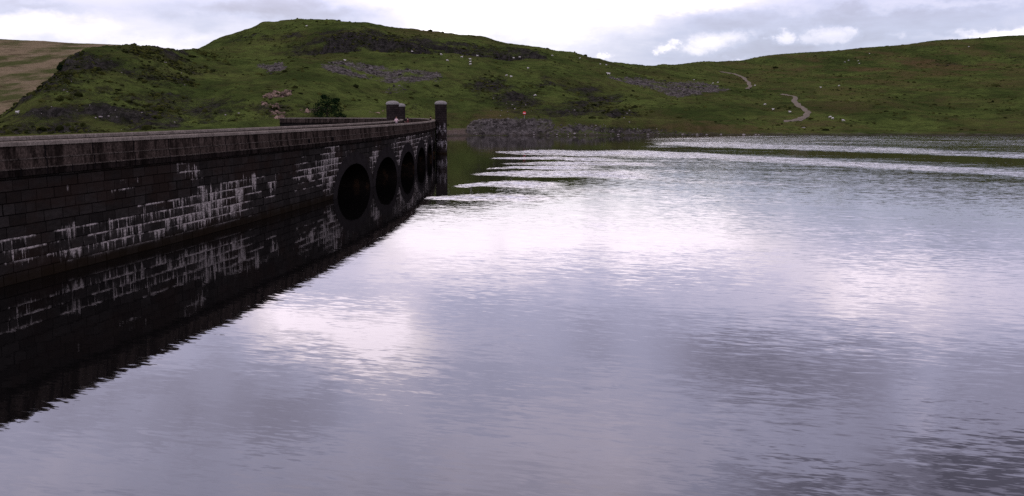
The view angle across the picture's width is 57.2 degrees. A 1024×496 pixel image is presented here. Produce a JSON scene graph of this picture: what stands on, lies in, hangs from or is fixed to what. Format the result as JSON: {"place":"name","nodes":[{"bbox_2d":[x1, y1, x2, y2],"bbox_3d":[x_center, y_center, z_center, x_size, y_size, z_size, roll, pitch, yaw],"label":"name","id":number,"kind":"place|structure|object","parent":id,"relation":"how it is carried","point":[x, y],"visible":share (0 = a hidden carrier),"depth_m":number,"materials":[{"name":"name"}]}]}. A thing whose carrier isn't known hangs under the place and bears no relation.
{"place":"outdoors","nodes":[
{"label":"outdoors","id":0,"kind":"place"},
{"bbox_2d":[0,135,1023,495],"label":"water","id":1,"kind":"structure","parent":0,"point":[656,315],"depth_m":28.15,"materials":[{"name":"grey liquid"}]},
{"bbox_2d":[0,19,1023,136],"bbox_3d":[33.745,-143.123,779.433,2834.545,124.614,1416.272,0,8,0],"label":"hills","id":2,"kind":"structure","parent":0,"point":[26,66],"depth_m":354.99,"materials":[{"name":"green plant"}]},
{"bbox_2d":[56,64,62,70],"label":"shrub","id":3,"kind":"object","parent":2,"relation":"on","point":[59,67],"visible":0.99,"depth_m":267.56,"materials":[{"name":"green plant"}]},
{"bbox_2d":[0,118,435,287],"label":"dam","id":4,"kind":"structure","parent":2,"relation":"on","point":[68,202],"depth_m":47.64,"materials":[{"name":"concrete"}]},
{"bbox_2d":[386,101,398,120],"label":"turret","id":5,"kind":"object","parent":4,"relation":"attached to","point":[392,110],"visible":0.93,"depth_m":152.54,"materials":[{"name":"stone"}]},
{"bbox_2d":[399,103,404,122],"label":"turret","id":6,"kind":"object","parent":4,"relation":"attached to","point":[401,110],"visible":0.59,"depth_m":173.50,"materials":[{"name":"stone"}]},
{"bbox_2d":[435,101,446,153],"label":"turret","id":7,"kind":"object","parent":4,"relation":"attached to","point":[441,127],"visible":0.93,"depth_m":153.02,"materials":[{"name":"stone"}]},
{"bbox_2d":[261,89,383,118],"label":"rubble","id":8,"kind":"object","parent":2,"relation":"on","point":[281,95],"visible":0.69,"depth_m":263.81,"materials":[{"name":"grey stone"}]},
{"bbox_2d":[311,94,346,117],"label":"tree","id":9,"kind":"object","parent":2,"relation":"on","point":[333,108],"visible":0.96,"depth_m":244.59,"materials":[{"name":"green plant"}]},
{"bbox_2d":[258,60,730,135],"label":"scree","id":10,"kind":"structure","parent":2,"relation":"on","point":[637,82],"depth_m":351.10,"materials":[{"name":"stone"}]},
{"bbox_2d":[0,18,1023,135],"bbox_3d":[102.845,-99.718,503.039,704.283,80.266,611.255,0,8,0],"label":"undergrowth","id":11,"kind":"object","parent":2,"relation":"on","point":[136,49],"visible":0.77,"depth_m":316.89,"materials":[{"name":"green plant"}]},
{"bbox_2d":[719,71,751,88],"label":"path","id":12,"kind":"structure","parent":2,"relation":"on","point":[747,81],"depth_m":602.07,"materials":[{"name":"grey gravel"}]},
{"bbox_2d":[781,94,810,121],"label":"path","id":13,"kind":"structure","parent":2,"relation":"on","point":[806,114],"depth_m":345.38,"materials":[{"name":"grey gravel"}]},
{"bbox_2d":[0,0,1023,65],"label":"sky","id":14,"kind":"structure","parent":0,"point":[640,32],"materials":[{"name":"white"}]}
]}

